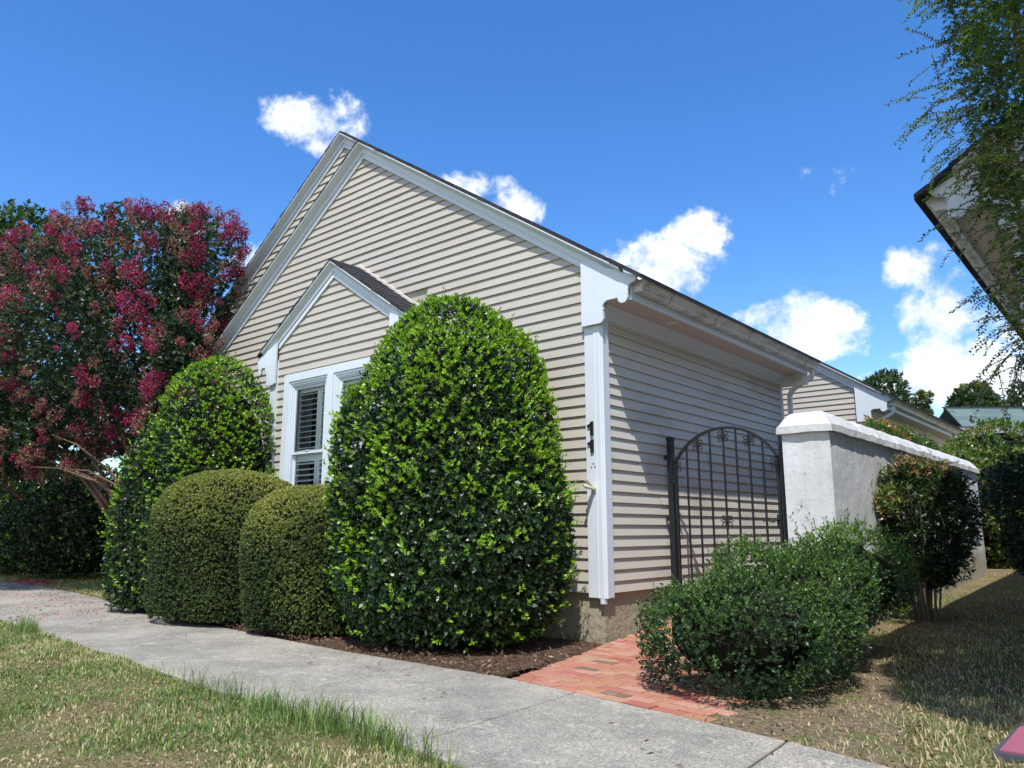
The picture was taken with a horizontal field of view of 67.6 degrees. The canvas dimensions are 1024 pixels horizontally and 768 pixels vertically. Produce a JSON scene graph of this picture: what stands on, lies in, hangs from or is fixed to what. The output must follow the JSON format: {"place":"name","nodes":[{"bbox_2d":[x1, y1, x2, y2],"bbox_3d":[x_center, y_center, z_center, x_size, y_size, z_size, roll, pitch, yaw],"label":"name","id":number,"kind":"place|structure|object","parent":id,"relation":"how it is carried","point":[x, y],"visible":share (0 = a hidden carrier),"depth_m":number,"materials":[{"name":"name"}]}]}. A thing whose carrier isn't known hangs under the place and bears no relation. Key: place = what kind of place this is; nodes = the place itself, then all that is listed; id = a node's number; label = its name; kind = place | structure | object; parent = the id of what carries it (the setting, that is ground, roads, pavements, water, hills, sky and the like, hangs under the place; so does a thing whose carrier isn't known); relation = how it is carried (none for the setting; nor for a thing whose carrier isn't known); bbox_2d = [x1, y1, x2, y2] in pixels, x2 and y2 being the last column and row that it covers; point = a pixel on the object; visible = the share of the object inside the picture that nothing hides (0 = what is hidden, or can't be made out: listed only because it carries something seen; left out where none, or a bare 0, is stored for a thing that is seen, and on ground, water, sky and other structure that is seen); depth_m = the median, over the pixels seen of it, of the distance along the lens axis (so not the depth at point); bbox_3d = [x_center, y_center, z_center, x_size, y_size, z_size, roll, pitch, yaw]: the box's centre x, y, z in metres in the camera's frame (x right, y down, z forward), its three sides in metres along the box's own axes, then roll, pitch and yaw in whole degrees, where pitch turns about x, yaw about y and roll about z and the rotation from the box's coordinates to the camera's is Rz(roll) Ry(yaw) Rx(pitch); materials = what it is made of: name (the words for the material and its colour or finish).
{"place":"outdoors","nodes":[
{"label":"outdoors","id":0,"kind":"place"},
{"bbox_2d":[0,619,464,767],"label":"lawn grass","id":1,"kind":"structure","parent":0,"point":[100,664],"depth_m":4.29,"materials":[{"name":"green plant"}]},
{"bbox_2d":[0,580,889,767],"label":"sidewalk","id":2,"kind":"structure","parent":0,"point":[516,723],"depth_m":4.70,"materials":[{"name":"concrete"}]},
{"bbox_2d":[0,578,187,638],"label":"fallen petals","id":3,"kind":"object","parent":2,"relation":"on","point":[48,581],"visible":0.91,"depth_m":11.64,"materials":[{"name":"plant"}]},
{"bbox_2d":[0,560,1023,767],"bbox_3d":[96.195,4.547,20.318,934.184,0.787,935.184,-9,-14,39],"label":"lawn ground","id":4,"kind":"structure","parent":0,"point":[990,578],"depth_m":4.69,"materials":[{"name":"green plant"}]},
{"bbox_2d":[0,569,113,598],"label":"grass","id":5,"kind":"structure","parent":4,"relation":"on","point":[92,588],"depth_m":15.31,"materials":[{"name":"green plant"}]},
{"bbox_2d":[0,464,125,577],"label":"holly shrub","id":6,"kind":"object","parent":4,"relation":"on","point":[52,525],"visible":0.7,"depth_m":15.71,"materials":[{"name":"green plant"}]},
{"bbox_2d":[0,197,141,484],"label":"tree","id":7,"kind":"object","parent":4,"relation":"on","point":[19,216],"visible":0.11,"depth_m":19.91,"materials":[{"name":"green plant"}]},
{"bbox_2d":[17,342,152,486],"bbox_3d":[-10.901,2.241,23.770,7.220,7.313,8.705,-9,-14,39],"label":"tree","id":8,"kind":"object","parent":4,"relation":"on","point":[120,456],"visible":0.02,"depth_m":21.34,"materials":[{"name":"green plant"}]},
{"bbox_2d":[111,464,135,539],"bbox_3d":[-7.395,2.472,16.345,2.181,3.565,4.225,8,-13,-35],"label":"evergreen shrub","id":9,"kind":"object","parent":4,"relation":"on","point":[120,487],"depth_m":16.47,"materials":[{"name":"green plant"}]},
{"bbox_2d":[0,195,252,529],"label":"crape myrtle","id":10,"kind":"object","parent":4,"relation":"on","point":[173,344],"visible":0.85,"depth_m":12.42,"materials":[{"name":"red plant"}]},
{"bbox_2d":[2,612,502,767],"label":"tall grass","id":11,"kind":"structure","parent":4,"relation":"on","point":[330,719],"depth_m":4.05,"materials":[{"name":"green plant"}]},
{"bbox_2d":[105,599,603,677],"bbox_3d":[-2.797,2.736,8.907,8.760,0.049,1.868,-9,-14,39],"label":"mulch bed","id":12,"kind":"object","parent":4,"relation":"on","point":[514,648],"visible":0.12,"depth_m":6.50,"materials":[{"name":"brown soil"}]},
{"bbox_2d":[97,352,276,611],"bbox_3d":[-4.199,1.267,10.233,2.309,3.480,2.036,-9,-14,39],"label":"holly shrub","id":13,"kind":"object","parent":12,"relation":"on","point":[215,427],"visible":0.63,"depth_m":9.72,"materials":[{"name":"green plant"}]},
{"bbox_2d":[143,469,292,623],"bbox_3d":[-3.245,1.881,8.927,1.965,1.780,1.652,-9,-14,39],"label":"boxwood shrub","id":14,"kind":"object","parent":12,"relation":"on","point":[197,547],"visible":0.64,"depth_m":8.30,"materials":[{"name":"green plant"}]},
{"bbox_2d":[237,484,359,635],"bbox_3d":[-1.990,1.811,7.957,1.634,1.550,1.516,-9,-14,39],"label":"boxwood shrub","id":15,"kind":"object","parent":12,"relation":"on","point":[286,588],"visible":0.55,"depth_m":7.38,"materials":[{"name":"green plant"}]},
{"bbox_2d":[318,285,583,652],"bbox_3d":[-0.564,0.721,7.295,2.484,3.450,2.142,-9,-14,39],"label":"holly shrub","id":16,"kind":"object","parent":12,"relation":"on","point":[448,533],"visible":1,"depth_m":6.50,"materials":[{"name":"green plant"}]},
{"bbox_2d":[192,131,820,643],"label":"house","id":17,"kind":"structure","parent":4,"relation":"on","point":[360,249],"depth_m":9.06,"materials":[{"name":"beige plastic"}]},
{"bbox_2d":[279,355,376,490],"bbox_3d":[-2.182,0.821,9.620,1.962,2.088,0.432,-9,-14,39],"label":"window","id":18,"kind":"structure","parent":17,"relation":"in","point":[308,397],"depth_m":9.95,"materials":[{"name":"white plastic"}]},
{"bbox_2d":[0,594,1023,767],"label":"ground litter","id":19,"kind":"object","parent":4,"relation":"on","point":[524,668],"visible":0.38,"depth_m":5.43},
{"bbox_2d":[709,643,911,767],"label":"soil bed","id":20,"kind":"object","parent":4,"relation":"on","point":[855,721],"visible":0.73,"depth_m":4.35,"materials":[{"name":"brown soil"}]},
{"bbox_2d":[634,505,923,707],"bbox_3d":[1.946,1.521,5.696,1.592,1.283,2.954,-9,-14,39],"label":"boxwood hedge","id":21,"kind":"object","parent":20,"relation":"on","point":[787,611],"visible":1,"depth_m":4.92,"materials":[{"name":"green plant"}]},
{"bbox_2d":[782,361,976,446],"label":"house","id":22,"kind":"structure","parent":4,"relation":"on","point":[829,389],"depth_m":14.88,"materials":[{"name":"beige plastic"}]},
{"bbox_2d":[776,411,987,638],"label":"garden wall","id":23,"kind":"structure","parent":4,"relation":"on","point":[832,463],"depth_m":7.21,"materials":[{"name":"white paint"}]},
{"bbox_2d":[664,426,788,615],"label":"garden gate","id":24,"kind":"structure","parent":23,"relation":"attached to","point":[673,518],"depth_m":7.82,"materials":[{"name":"black metal"}]},
{"bbox_2d":[863,367,923,409],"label":"tree","id":25,"kind":"object","parent":4,"relation":"on","point":[890,378],"visible":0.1,"depth_m":40.23,"materials":[{"name":"green plant"}]},
{"bbox_2d":[884,598,915,622],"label":"seedling","id":26,"kind":"object","parent":4,"relation":"on","point":[908,610],"visible":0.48,"depth_m":7.53,"materials":[{"name":"green plant"}]},
{"bbox_2d":[856,414,945,451],"bbox_3d":[5.780,1.828,11.555,1.079,2.648,4.940,-9,-14,39],"label":"tall hedge","id":27,"kind":"object","parent":4,"relation":"on","point":[884,426],"visible":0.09,"depth_m":11.32,"materials":[{"name":"green plant"}]},
{"bbox_2d":[911,389,934,414],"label":"tree","id":28,"kind":"object","parent":4,"relation":"on","point":[921,394],"visible":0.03,"depth_m":40.39,"materials":[{"name":"green plant"}]},
{"bbox_2d":[871,451,989,622],"bbox_3d":[4.220,1.534,7.780,1.116,1.757,1.088,-9,-14,39],"label":"nandina shrub","id":29,"kind":"object","parent":4,"relation":"on","point":[936,567],"visible":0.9,"depth_m":7.61,"materials":[{"name":"green plant"}]},
{"bbox_2d":[884,0,1023,444],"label":"tree","id":30,"kind":"object","parent":4,"relation":"on","point":[1002,165],"visible":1,"depth_m":4.50,"materials":[{"name":"green plant"}]},
{"bbox_2d":[913,104,1023,341],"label":"house","id":31,"kind":"structure","parent":4,"relation":"on","point":[933,209],"depth_m":5.65,"materials":[{"name":"beige plastic"}]},
{"bbox_2d":[943,386,1004,410],"bbox_3d":[23.719,3.946,37.937,4.672,7.904,5.027,2,-11,-13],"label":"tree","id":32,"kind":"object","parent":4,"relation":"on","point":[958,399],"visible":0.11,"depth_m":38.29,"materials":[{"name":"green plant"}]},
{"bbox_2d":[948,378,1010,406],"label":"tree","id":33,"kind":"object","parent":4,"relation":"on","point":[967,385],"visible":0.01,"depth_m":40.43,"materials":[{"name":"green plant"}]},
{"bbox_2d":[938,416,1023,568],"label":"tall hedge","id":34,"kind":"object","parent":4,"relation":"on","point":[980,452],"visible":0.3,"depth_m":13.92,"materials":[{"name":"green plant"}]},
{"bbox_2d":[939,407,1023,435],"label":"house","id":35,"kind":"structure","parent":4,"relation":"on","point":[959,417],"depth_m":31.33,"materials":[{"name":"blue"}]},
{"bbox_2d":[980,452,1023,577],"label":"nandina shrub","id":36,"kind":"object","parent":4,"relation":"on","point":[1014,544],"visible":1,"depth_m":8.27,"materials":[{"name":"green plant"}]},
{"bbox_2d":[991,724,1023,763],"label":"flat panel","id":37,"kind":"object","parent":4,"relation":"on","point":[1009,746],"visible":0.89,"depth_m":3.59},
{"bbox_2d":[1005,379,1023,406],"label":"tree","id":38,"kind":"object","parent":4,"relation":"on","point":[1017,400],"visible":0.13,"depth_m":42.45,"materials":[{"name":"green plant"}]},
{"bbox_2d":[0,0,1023,487],"label":"sky","id":39,"kind":"structure","parent":0,"point":[742,158],"materials":[{"name":"blue"}]},
{"bbox_2d":[512,620,763,721],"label":"brick path","id":40,"kind":"structure","parent":0,"point":[612,671],"depth_m":5.22,"materials":[{"name":"brick"}]}
]}

